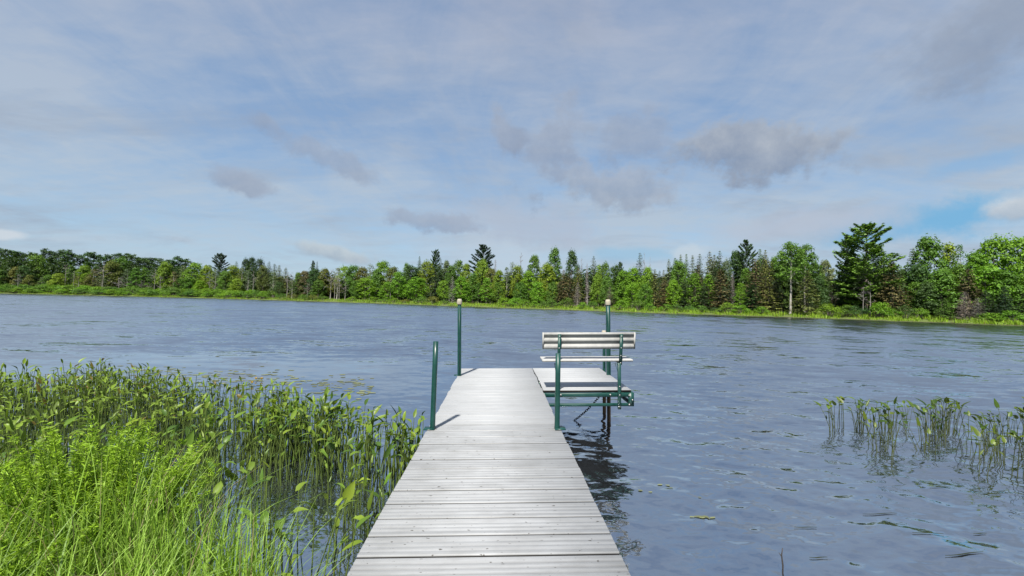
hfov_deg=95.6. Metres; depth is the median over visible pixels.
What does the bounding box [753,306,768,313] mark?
shrub
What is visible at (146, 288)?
shrub
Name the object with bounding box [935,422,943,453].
arrowhead plant
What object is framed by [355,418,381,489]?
pickerelweed plant
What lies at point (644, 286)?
leafy tree
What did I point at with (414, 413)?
pickerelweed plant
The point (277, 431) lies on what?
pickerelweed plant
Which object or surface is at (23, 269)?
leafy tree
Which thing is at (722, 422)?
lake
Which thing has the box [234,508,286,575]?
pickerelweed plant
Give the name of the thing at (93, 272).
sparse tree
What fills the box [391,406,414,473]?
pickerelweed plant
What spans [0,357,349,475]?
pickerelweed bed
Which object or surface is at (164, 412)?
pickerelweed plant
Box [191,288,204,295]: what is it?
shrub
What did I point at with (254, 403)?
pickerelweed plant
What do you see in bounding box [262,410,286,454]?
pickerelweed plant
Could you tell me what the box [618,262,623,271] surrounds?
white pine
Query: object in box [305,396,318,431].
pickerelweed plant
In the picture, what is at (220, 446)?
pickerelweed plant
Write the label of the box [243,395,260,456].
pickerelweed plant
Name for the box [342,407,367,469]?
pickerelweed plant
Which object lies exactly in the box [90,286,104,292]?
shrub
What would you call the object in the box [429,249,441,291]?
white pine
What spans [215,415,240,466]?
pickerelweed plant
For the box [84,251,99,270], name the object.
red pine
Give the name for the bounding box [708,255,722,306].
spruce tree
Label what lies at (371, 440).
pickerelweed plant
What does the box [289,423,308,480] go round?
pickerelweed plant
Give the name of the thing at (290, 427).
pickerelweed plant
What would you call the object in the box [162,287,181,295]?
shrub
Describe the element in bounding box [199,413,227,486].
pickerelweed plant
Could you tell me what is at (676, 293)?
leafy tree
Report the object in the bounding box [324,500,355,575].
pickerelweed plant
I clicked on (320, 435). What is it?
pickerelweed plant
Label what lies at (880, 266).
spruce tree
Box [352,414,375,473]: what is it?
pickerelweed plant
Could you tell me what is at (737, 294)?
narrow leafy tree
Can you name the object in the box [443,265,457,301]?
leafy tree
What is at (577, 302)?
dead spruce
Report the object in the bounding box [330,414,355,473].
pickerelweed plant
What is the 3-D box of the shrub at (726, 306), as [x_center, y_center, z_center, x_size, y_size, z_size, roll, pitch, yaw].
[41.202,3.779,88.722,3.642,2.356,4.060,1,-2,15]
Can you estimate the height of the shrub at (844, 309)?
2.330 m
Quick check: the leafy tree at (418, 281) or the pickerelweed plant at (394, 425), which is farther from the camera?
the leafy tree at (418, 281)
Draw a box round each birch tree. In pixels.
[771,241,811,313]
[789,243,822,311]
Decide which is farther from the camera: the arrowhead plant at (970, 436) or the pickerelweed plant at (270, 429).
the arrowhead plant at (970, 436)
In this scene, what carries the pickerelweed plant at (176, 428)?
in the lake
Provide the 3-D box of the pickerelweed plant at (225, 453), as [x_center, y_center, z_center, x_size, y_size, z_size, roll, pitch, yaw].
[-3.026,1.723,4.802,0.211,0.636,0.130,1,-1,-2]
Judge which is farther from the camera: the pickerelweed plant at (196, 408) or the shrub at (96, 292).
the shrub at (96, 292)
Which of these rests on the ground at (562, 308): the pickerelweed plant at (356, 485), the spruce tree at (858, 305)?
the spruce tree at (858, 305)
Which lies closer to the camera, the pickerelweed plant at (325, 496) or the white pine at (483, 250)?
the pickerelweed plant at (325, 496)
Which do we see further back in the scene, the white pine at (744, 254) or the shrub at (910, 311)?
the white pine at (744, 254)
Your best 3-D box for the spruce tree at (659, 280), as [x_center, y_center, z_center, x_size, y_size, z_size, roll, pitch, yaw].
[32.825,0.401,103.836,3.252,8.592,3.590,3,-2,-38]
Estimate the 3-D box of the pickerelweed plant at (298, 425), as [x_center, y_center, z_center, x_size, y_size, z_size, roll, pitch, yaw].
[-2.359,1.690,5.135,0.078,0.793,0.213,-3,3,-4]
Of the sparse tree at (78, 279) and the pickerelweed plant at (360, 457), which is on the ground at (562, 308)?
the sparse tree at (78, 279)
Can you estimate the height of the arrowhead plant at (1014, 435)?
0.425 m
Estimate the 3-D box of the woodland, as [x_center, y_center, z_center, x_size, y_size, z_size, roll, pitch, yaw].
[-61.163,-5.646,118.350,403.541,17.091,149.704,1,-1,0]
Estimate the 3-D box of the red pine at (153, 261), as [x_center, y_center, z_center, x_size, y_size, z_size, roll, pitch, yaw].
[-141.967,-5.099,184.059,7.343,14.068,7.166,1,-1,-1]
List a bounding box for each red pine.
[0,249,16,267]
[0,250,20,262]
[5,250,25,266]
[16,251,35,267]
[16,254,29,265]
[34,248,53,267]
[40,250,54,274]
[46,251,60,267]
[48,249,69,265]
[60,249,76,271]
[63,253,80,272]
[67,254,85,275]
[79,252,94,266]
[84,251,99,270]
[91,254,109,269]
[99,254,114,268]
[103,254,120,267]
[120,253,132,266]
[127,254,140,270]
[131,257,143,268]
[136,257,151,272]
[140,257,156,274]
[145,258,158,269]
[149,258,163,267]
[170,256,183,273]
[173,258,190,271]
[175,258,192,273]
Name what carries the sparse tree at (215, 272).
on the ground at (562, 308)
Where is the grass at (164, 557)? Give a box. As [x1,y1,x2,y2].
[0,429,353,575]
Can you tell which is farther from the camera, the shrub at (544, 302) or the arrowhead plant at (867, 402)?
the shrub at (544, 302)
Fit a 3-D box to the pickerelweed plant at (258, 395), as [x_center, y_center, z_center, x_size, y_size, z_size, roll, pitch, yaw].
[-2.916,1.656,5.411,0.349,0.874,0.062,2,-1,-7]
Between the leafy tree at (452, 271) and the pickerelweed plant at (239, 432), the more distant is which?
the leafy tree at (452, 271)
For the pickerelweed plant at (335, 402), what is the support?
in the lake
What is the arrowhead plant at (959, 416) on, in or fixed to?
on the lake
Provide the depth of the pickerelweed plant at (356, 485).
3.81 m
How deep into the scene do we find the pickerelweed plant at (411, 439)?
4.77 m
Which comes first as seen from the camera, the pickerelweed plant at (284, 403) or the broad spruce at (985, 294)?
the pickerelweed plant at (284, 403)
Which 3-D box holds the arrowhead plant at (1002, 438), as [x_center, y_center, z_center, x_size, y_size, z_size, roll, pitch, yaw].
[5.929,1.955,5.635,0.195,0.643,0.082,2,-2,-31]
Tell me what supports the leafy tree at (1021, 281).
on the ground at (562, 308)
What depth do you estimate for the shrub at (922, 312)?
73.87 m
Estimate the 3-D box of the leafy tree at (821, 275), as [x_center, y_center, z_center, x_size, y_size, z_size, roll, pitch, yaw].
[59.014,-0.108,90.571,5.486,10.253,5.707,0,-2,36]
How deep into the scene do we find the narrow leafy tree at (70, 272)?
160.28 m
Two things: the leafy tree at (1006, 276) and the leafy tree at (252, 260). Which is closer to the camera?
the leafy tree at (1006, 276)
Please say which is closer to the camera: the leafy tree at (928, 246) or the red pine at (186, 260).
the leafy tree at (928, 246)
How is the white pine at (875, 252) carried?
on the ground at (562, 308)
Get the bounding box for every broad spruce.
[767,278,792,311]
[786,270,827,314]
[866,260,916,315]
[933,298,958,319]
[967,290,1000,319]
[991,287,1023,321]
[1011,293,1023,314]
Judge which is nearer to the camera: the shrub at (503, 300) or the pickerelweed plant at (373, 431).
the pickerelweed plant at (373, 431)
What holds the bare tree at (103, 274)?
on the ground at (562, 308)
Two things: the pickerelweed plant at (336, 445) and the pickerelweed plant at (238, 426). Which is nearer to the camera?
the pickerelweed plant at (336, 445)
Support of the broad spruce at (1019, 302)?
on the ground at (562, 308)
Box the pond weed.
[102,353,714,518]
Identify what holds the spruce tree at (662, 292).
on the ground at (562, 308)
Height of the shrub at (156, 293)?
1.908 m
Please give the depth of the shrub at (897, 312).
75.04 m
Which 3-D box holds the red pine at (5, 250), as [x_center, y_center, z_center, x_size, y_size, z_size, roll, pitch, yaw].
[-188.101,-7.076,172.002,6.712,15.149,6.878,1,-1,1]
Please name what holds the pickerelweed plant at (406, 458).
in the lake
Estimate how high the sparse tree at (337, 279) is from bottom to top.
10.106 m
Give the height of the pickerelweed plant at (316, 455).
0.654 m
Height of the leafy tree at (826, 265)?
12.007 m
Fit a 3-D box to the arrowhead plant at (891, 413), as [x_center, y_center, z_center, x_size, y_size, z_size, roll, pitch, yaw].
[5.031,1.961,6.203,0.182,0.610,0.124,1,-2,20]
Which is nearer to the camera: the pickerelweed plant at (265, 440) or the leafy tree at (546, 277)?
the pickerelweed plant at (265, 440)
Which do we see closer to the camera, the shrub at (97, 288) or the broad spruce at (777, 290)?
the broad spruce at (777, 290)
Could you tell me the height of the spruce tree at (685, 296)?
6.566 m
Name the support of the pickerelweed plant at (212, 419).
in the lake
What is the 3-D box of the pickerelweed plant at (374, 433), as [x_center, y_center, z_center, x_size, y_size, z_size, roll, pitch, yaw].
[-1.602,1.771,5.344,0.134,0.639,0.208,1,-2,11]
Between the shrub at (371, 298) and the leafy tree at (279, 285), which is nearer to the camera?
the shrub at (371, 298)
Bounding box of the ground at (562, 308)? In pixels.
[0,290,1023,571]
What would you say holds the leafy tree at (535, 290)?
on the ground at (562, 308)
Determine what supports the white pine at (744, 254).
on the ground at (562, 308)
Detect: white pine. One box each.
[209,253,228,275]
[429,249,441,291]
[468,244,494,278]
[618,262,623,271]
[732,239,758,282]
[830,222,907,313]
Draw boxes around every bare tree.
[95,262,108,289]
[108,277,130,288]
[323,271,336,298]
[856,287,865,316]
[866,282,874,316]
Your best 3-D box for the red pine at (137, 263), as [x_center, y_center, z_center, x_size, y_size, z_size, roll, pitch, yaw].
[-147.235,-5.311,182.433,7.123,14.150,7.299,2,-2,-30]
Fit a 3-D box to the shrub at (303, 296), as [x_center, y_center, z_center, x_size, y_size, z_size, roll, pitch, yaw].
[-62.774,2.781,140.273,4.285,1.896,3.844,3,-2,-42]
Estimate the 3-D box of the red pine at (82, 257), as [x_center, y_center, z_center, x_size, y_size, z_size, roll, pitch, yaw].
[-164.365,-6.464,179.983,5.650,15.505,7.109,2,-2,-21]
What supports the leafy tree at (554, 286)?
on the ground at (562, 308)
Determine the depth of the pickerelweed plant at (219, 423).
4.57 m
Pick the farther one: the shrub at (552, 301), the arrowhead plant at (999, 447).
the shrub at (552, 301)
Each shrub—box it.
[10,287,24,292]
[23,288,39,292]
[32,284,52,292]
[46,284,61,290]
[54,289,71,293]
[57,285,75,291]
[70,288,88,293]
[71,285,89,292]
[88,290,105,294]
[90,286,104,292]
[104,289,118,294]
[121,285,138,294]
[135,290,149,294]
[138,287,153,294]
[142,289,154,295]
[147,291,163,295]
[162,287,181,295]
[168,288,183,295]
[183,290,198,296]
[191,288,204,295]
[198,288,213,295]
[199,291,212,296]
[211,289,223,294]
[221,290,235,297]
[249,289,263,297]
[255,293,269,298]
[264,290,278,297]
[274,294,286,298]
[297,294,311,299]
[366,297,381,301]
[413,296,430,301]
[426,296,439,303]
[497,298,512,305]
[506,298,524,305]
[517,299,529,306]
[529,300,538,306]
[537,300,548,306]
[546,299,557,307]
[557,297,573,306]
[576,302,586,308]
[587,301,598,308]
[614,299,630,309]
[630,300,645,309]
[643,303,655,309]
[660,304,673,310]
[670,304,683,311]
[684,305,696,309]
[693,305,707,311]
[717,302,737,312]
[731,305,751,312]
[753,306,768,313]
[813,303,843,315]
[827,294,848,311]
[833,304,859,316]
[845,305,869,316]
[868,301,892,316]
[869,308,888,316]
[883,308,904,316]
[896,304,915,318]
[908,308,931,317]
[975,312,1006,320]
[998,310,1023,320]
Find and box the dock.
[347,299,633,575]
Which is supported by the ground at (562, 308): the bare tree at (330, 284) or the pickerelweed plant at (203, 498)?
the bare tree at (330, 284)
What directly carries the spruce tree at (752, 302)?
on the ground at (562, 308)
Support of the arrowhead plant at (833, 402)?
in the lake
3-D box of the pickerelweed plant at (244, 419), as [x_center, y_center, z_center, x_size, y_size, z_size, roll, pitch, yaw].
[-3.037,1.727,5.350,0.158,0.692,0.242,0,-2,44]
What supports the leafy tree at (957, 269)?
on the ground at (562, 308)
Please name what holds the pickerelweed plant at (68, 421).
in the lake
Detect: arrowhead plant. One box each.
[814,401,835,433]
[822,405,832,435]
[824,398,835,427]
[835,396,843,428]
[837,396,845,417]
[844,405,864,431]
[850,397,870,429]
[854,400,862,427]
[857,399,881,425]
[857,405,874,433]
[857,419,875,449]
[863,411,876,447]
[867,418,886,446]
[872,413,880,452]
[873,410,886,450]
[879,401,890,437]
[879,413,892,450]
[882,415,913,457]
[883,412,894,450]
[892,400,907,427]
[893,409,907,439]
[893,420,919,451]
[905,399,929,439]
[911,404,925,448]
[916,398,941,439]
[916,417,930,453]
[919,407,938,441]
[921,407,931,436]
[930,396,944,426]
[931,409,955,439]
[931,414,949,440]
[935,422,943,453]
[937,398,953,429]
[937,418,947,444]
[938,405,956,434]
[944,397,955,434]
[953,401,970,432]
[953,405,968,435]
[953,428,971,454]
[956,400,970,435]
[961,424,973,455]
[967,419,987,454]
[970,414,987,451]
[971,425,1003,478]
[971,435,993,465]
[976,412,989,443]
[977,415,999,455]
[979,423,1008,464]
[980,428,999,468]
[991,429,1014,455]
[993,423,1006,467]
[994,398,1012,437]
[1003,411,1021,441]
[1008,432,1023,458]
[1010,430,1023,459]
[1011,435,1023,476]
[1016,407,1023,430]
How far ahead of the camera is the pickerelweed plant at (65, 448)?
4.30 m
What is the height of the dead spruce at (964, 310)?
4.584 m
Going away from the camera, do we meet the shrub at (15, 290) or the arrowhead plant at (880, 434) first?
the arrowhead plant at (880, 434)
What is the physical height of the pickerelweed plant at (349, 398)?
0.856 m
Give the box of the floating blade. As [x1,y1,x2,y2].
[945,551,982,555]
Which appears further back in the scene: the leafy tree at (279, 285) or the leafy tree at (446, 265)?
the leafy tree at (279, 285)
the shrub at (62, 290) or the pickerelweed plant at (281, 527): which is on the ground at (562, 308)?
the shrub at (62, 290)
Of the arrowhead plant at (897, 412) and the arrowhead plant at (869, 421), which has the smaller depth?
the arrowhead plant at (869, 421)
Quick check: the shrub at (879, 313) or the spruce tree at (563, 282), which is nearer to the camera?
the shrub at (879, 313)
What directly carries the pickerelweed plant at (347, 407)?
in the lake
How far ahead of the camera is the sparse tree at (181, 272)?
165.99 m
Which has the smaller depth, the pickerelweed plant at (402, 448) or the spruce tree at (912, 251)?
the pickerelweed plant at (402, 448)
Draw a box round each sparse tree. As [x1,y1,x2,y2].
[73,276,83,286]
[84,269,100,289]
[94,276,107,288]
[119,269,133,287]
[168,272,180,288]
[176,265,189,284]
[209,270,219,288]
[236,268,247,295]
[241,270,252,290]
[267,271,277,291]
[288,280,295,296]
[331,268,343,298]
[365,264,374,288]
[503,267,510,301]
[950,244,967,316]
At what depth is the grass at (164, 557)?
2.33 m
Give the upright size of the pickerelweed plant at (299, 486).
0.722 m
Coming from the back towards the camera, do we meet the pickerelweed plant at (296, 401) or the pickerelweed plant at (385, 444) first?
the pickerelweed plant at (296, 401)
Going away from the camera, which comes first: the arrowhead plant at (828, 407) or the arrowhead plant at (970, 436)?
the arrowhead plant at (970, 436)
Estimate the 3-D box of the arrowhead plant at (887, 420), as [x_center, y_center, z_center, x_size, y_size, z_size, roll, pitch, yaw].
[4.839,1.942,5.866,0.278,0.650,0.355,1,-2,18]
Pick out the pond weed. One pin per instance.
(322, 384)
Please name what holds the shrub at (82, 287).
on the ground at (562, 308)
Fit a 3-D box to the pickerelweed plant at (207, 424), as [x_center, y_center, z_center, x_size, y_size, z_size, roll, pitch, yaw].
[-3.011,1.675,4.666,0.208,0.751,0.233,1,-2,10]
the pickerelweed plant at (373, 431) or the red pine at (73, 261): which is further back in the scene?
the red pine at (73, 261)
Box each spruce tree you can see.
[265,265,278,296]
[271,265,282,296]
[278,269,289,297]
[423,274,448,302]
[551,270,572,305]
[554,282,565,305]
[563,273,580,306]
[571,268,586,306]
[585,256,600,305]
[635,253,643,276]
[647,269,663,306]
[654,280,674,307]
[655,272,662,307]
[656,270,667,306]
[664,259,671,304]
[668,280,696,308]
[681,254,689,306]
[686,257,695,306]
[687,265,707,309]
[693,254,705,293]
[694,283,711,310]
[703,252,715,306]
[707,269,734,311]
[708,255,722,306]
[716,251,724,307]
[725,284,737,309]
[737,282,761,312]
[739,258,774,311]
[753,249,766,308]
[755,261,785,311]
[757,250,773,310]
[833,236,861,304]
[836,259,878,313]
[861,251,909,311]
[900,249,933,315]
[947,268,990,318]
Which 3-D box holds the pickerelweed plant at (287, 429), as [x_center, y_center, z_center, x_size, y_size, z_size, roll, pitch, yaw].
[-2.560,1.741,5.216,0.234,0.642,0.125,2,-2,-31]
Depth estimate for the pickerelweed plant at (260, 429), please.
5.12 m
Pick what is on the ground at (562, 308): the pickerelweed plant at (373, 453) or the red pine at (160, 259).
the red pine at (160, 259)
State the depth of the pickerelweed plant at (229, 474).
3.47 m
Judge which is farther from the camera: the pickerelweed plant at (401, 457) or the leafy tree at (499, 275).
the leafy tree at (499, 275)
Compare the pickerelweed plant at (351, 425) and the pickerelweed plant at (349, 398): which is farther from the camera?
the pickerelweed plant at (349, 398)
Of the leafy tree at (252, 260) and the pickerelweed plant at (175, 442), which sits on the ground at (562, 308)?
the leafy tree at (252, 260)
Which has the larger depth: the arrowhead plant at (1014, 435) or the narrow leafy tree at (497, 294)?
the narrow leafy tree at (497, 294)
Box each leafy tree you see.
[0,269,8,285]
[0,270,13,287]
[3,266,25,285]
[13,265,34,287]
[21,275,36,286]
[27,253,51,286]
[41,275,58,286]
[47,272,69,288]
[63,264,79,290]
[70,265,97,287]
[79,277,97,292]
[99,259,123,289]
[112,256,133,284]
[126,267,146,293]
[136,268,151,288]
[151,261,177,289]
[171,278,187,290]
[179,262,207,288]
[181,277,195,290]
[193,280,208,294]
[196,264,215,288]
[214,270,232,291]
[222,265,245,292]
[229,277,244,292]
[241,257,249,271]
[244,257,255,268]
[253,256,264,274]
[255,265,270,291]
[271,282,285,293]
[291,272,303,296]
[295,270,312,295]
[303,269,326,296]
[309,279,326,296]
[317,267,333,294]
[334,265,354,292]
[343,264,360,298]
[349,280,362,296]
[353,278,378,299]
[355,265,368,298]
[368,268,382,299]
[369,260,392,297]
[377,282,395,299]
[381,267,397,295]
[388,270,406,298]
[400,264,419,300]
[402,276,430,299]
[403,262,409,299]
[418,259,438,296]
[436,280,452,299]
[441,261,449,299]
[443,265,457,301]
[449,276,470,300]
[450,260,466,296]
[458,263,471,301]
[461,282,471,301]
[467,273,479,302]
[470,258,492,302]
[474,282,483,302]
[478,278,492,302]
[481,268,496,303]
[489,282,503,302]
[490,269,507,300]
[508,264,523,295]
[512,281,528,302]
[517,271,536,304]
[525,255,540,276]
[529,280,546,301]
[537,262,557,300]
[544,245,562,281]
[545,282,558,302]
[563,249,579,290]
[589,275,605,303]
[594,265,603,305]
[598,276,616,303]
[601,261,612,306]
[607,264,621,304]
[613,268,634,303]
[621,267,643,307]
[622,282,641,308]
[636,283,652,308]
[638,266,656,302]
[664,279,683,305]
[668,260,689,303]
[684,273,704,307]
[699,273,718,306]
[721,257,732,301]
[728,250,742,284]
[732,283,749,309]
[738,267,753,307]
[767,257,781,296]
[773,259,789,310]
[798,263,830,312]
[806,274,830,308]
[820,259,834,289]
[868,280,890,308]
[891,268,908,310]
[898,261,936,314]
[899,233,955,315]
[901,281,928,314]
[910,280,942,315]
[918,268,966,316]
[937,263,975,315]
[938,241,961,315]
[951,249,1003,316]
[955,262,1018,310]
[965,233,1020,315]
[983,268,1023,313]
[992,231,1023,300]
[1002,273,1023,311]
[1011,257,1023,295]
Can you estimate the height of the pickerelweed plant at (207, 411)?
0.928 m
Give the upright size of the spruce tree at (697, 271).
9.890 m
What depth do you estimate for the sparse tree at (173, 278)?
159.97 m
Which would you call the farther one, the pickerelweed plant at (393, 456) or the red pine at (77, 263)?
the red pine at (77, 263)
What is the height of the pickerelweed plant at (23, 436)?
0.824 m
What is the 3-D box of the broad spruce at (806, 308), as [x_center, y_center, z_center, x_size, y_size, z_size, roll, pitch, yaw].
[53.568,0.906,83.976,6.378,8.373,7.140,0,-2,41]
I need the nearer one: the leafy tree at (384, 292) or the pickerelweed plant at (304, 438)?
the pickerelweed plant at (304, 438)
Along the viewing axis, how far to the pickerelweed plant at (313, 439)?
4.88 m
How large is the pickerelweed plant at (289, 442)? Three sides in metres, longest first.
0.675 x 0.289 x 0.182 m
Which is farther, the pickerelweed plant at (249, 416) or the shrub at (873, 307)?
the shrub at (873, 307)
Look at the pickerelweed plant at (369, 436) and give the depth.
4.56 m
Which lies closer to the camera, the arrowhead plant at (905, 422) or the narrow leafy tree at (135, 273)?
the arrowhead plant at (905, 422)
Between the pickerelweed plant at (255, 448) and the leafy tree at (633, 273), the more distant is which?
the leafy tree at (633, 273)
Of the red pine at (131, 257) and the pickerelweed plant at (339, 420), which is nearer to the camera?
the pickerelweed plant at (339, 420)
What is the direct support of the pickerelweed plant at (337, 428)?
in the lake
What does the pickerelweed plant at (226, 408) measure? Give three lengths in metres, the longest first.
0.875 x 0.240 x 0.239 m
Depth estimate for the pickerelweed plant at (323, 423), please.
5.28 m
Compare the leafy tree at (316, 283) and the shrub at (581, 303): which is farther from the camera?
the leafy tree at (316, 283)
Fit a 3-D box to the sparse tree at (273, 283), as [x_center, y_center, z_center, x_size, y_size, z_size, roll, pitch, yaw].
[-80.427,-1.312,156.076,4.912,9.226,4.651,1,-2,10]
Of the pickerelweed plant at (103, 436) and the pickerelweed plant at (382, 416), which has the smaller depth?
the pickerelweed plant at (103, 436)
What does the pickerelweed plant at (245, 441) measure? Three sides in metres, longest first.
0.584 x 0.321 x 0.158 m
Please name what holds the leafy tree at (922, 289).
on the ground at (562, 308)
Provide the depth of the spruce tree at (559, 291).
109.01 m
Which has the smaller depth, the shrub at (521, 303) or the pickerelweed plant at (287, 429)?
the pickerelweed plant at (287, 429)
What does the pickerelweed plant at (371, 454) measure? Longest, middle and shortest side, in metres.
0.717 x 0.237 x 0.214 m
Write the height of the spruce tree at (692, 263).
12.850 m
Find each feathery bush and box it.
[0,409,220,575]
[0,459,37,529]
[0,537,67,575]
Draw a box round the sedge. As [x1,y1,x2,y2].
[1,291,1023,324]
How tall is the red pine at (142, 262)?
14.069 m
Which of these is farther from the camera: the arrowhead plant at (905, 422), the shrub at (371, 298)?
the shrub at (371, 298)
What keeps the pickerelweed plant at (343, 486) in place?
in the lake
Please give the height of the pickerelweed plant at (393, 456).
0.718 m
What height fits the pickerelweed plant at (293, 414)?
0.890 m
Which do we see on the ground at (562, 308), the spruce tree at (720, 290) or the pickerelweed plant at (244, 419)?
the spruce tree at (720, 290)
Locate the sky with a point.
(291, 134)
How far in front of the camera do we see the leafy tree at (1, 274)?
153.08 m
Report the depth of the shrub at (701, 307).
88.82 m
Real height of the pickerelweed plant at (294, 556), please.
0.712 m
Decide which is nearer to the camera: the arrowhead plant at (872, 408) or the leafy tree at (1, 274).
the arrowhead plant at (872, 408)
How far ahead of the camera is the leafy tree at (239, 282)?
156.03 m
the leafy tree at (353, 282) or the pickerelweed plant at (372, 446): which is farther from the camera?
the leafy tree at (353, 282)
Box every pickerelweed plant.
[0,430,37,464]
[19,428,47,471]
[21,428,48,473]
[44,414,81,451]
[54,422,66,461]
[68,418,102,467]
[74,411,105,455]
[87,416,116,460]
[89,428,115,463]
[95,434,111,466]
[149,430,193,483]
[155,424,196,491]
[161,430,175,465]
[162,409,189,473]
[162,429,184,467]
[169,411,191,484]
[177,403,203,466]
[184,465,209,533]
[186,395,223,469]
[186,446,225,533]
[187,424,207,488]
[193,434,216,494]
[195,408,216,451]
[196,396,223,462]
[197,417,220,489]
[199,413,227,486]
[199,458,214,553]
[201,401,227,465]
[202,395,226,450]
[204,417,226,484]
[205,414,225,465]
[205,419,230,481]
[206,408,224,452]
[207,435,231,501]
[213,398,247,463]
[213,443,236,515]
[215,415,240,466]
[216,416,229,459]
[216,425,230,475]
[220,419,236,461]
[224,455,251,543]
[229,459,254,518]
[230,401,249,460]
[234,415,250,465]
[234,425,262,466]
[234,470,274,547]
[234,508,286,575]
[235,427,264,461]
[237,408,258,458]
[238,392,250,455]
[239,397,264,456]
[242,422,262,462]
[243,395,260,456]
[244,418,271,476]
[245,412,264,454]
[246,392,275,455]
[247,467,280,559]
[248,426,264,482]
[250,408,264,469]
[251,511,268,565]
[252,420,274,486]
[256,421,272,469]
[257,407,276,462]
[258,406,281,463]
[261,414,285,464]
[262,407,281,467]
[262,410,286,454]
[263,426,290,504]
[264,410,285,459]
[265,409,273,463]
[266,434,291,475]
[267,415,287,481]
[270,420,290,465]
[270,422,290,485]
[272,389,299,439]
[272,406,286,462]
[272,408,285,461]
[272,520,294,575]
[273,403,296,476]
[274,410,302,454]
[276,406,299,459]
[276,414,295,443]
[276,524,305,574]
[277,553,302,575]
[278,394,305,455]
[281,402,297,461]
[282,408,308,461]
[283,482,307,573]
[285,414,302,449]
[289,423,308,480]
[290,411,310,459]
[291,405,313,461]
[295,407,300,464]
[296,407,320,446]
[298,406,319,456]
[298,420,313,454]
[299,405,325,476]
[299,433,322,482]
[299,480,354,575]
[300,420,333,489]
[301,426,328,491]
[302,395,325,451]
[302,420,320,473]
[304,399,326,432]
[304,404,319,459]
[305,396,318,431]
[310,422,327,476]
[312,393,335,453]
[314,409,340,474]
[315,392,340,457]
[315,407,333,460]
[315,441,338,489]
[317,441,332,503]
[319,420,351,476]
[320,386,341,433]
[320,436,335,476]
[321,493,353,548]
[324,401,333,456]
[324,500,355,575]
[326,405,344,442]
[326,406,345,461]
[326,414,336,461]
[327,416,350,466]
[328,437,354,503]
[330,408,358,471]
[330,408,359,450]
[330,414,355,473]
[332,391,353,419]
[332,420,347,469]
[335,419,353,469]
[335,420,342,483]
[335,483,363,543]
[337,451,363,525]
[339,514,372,575]
[340,400,359,457]
[340,489,379,552]
[341,392,350,456]
[341,403,355,456]
[341,420,360,474]
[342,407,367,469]
[342,446,361,477]
[342,463,366,531]
[344,460,369,524]
[345,440,362,469]
[346,416,370,462]
[349,444,368,482]
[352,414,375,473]
[352,424,371,507]
[353,424,384,472]
[355,406,361,455]
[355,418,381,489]
[358,415,388,486]
[358,418,379,489]
[359,414,388,450]
[359,422,378,483]
[361,398,381,464]
[363,411,379,458]
[363,472,391,542]
[364,410,375,476]
[365,415,377,452]
[368,433,384,473]
[369,405,381,472]
[369,429,398,488]
[371,441,396,492]
[371,444,383,497]
[373,409,401,488]
[373,422,399,488]
[374,415,396,493]
[377,454,402,507]
[382,423,406,476]
[383,416,393,473]
[384,411,401,470]
[385,411,419,469]
[386,411,407,474]
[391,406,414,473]
[392,428,413,483]
[393,430,416,484]
[395,430,413,472]
[395,437,414,485]
[396,436,409,481]
[397,441,407,482]
[400,418,413,450]
[401,424,420,467]
[401,437,419,457]
[402,420,420,457]
[402,452,410,463]
[412,408,426,443]
[412,418,420,450]
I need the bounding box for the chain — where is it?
[574,392,603,420]
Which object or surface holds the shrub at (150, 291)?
on the ground at (562, 308)
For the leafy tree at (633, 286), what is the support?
on the ground at (562, 308)
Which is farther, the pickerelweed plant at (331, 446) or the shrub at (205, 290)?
the shrub at (205, 290)
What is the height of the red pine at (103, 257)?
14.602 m
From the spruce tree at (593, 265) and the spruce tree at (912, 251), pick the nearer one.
the spruce tree at (912, 251)
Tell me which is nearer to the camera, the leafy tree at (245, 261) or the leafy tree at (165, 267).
the leafy tree at (165, 267)
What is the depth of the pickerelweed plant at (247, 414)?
5.36 m
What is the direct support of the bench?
on the dock
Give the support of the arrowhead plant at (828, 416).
on the lake
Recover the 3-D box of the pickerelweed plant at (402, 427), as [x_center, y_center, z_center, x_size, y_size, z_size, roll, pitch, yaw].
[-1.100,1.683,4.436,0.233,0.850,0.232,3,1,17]
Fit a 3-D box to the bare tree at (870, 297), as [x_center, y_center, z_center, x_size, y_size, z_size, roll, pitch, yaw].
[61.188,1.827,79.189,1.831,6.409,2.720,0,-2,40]
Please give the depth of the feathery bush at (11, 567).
1.96 m
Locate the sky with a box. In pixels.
[0,0,1023,285]
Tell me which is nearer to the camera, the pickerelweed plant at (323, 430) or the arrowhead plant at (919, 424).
the pickerelweed plant at (323, 430)
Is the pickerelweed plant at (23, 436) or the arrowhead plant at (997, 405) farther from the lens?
the arrowhead plant at (997, 405)
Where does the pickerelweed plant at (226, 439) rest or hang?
in the lake
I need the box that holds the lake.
[0,294,1023,575]
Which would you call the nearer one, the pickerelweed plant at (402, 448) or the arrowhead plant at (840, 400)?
the pickerelweed plant at (402, 448)
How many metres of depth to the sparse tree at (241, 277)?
159.36 m
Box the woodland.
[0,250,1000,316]
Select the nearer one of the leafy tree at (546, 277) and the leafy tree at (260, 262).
the leafy tree at (546, 277)
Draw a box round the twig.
[779,548,783,573]
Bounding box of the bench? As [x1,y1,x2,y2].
[540,332,635,408]
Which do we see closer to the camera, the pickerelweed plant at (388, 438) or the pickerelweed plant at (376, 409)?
the pickerelweed plant at (388, 438)
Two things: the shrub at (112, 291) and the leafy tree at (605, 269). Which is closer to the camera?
the leafy tree at (605, 269)
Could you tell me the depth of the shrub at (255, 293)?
148.70 m
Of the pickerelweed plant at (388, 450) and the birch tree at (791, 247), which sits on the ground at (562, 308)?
the birch tree at (791, 247)
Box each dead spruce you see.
[447,276,457,302]
[574,285,580,306]
[582,267,588,305]
[604,288,614,306]
[731,275,734,302]
[950,292,973,319]
[964,298,990,318]

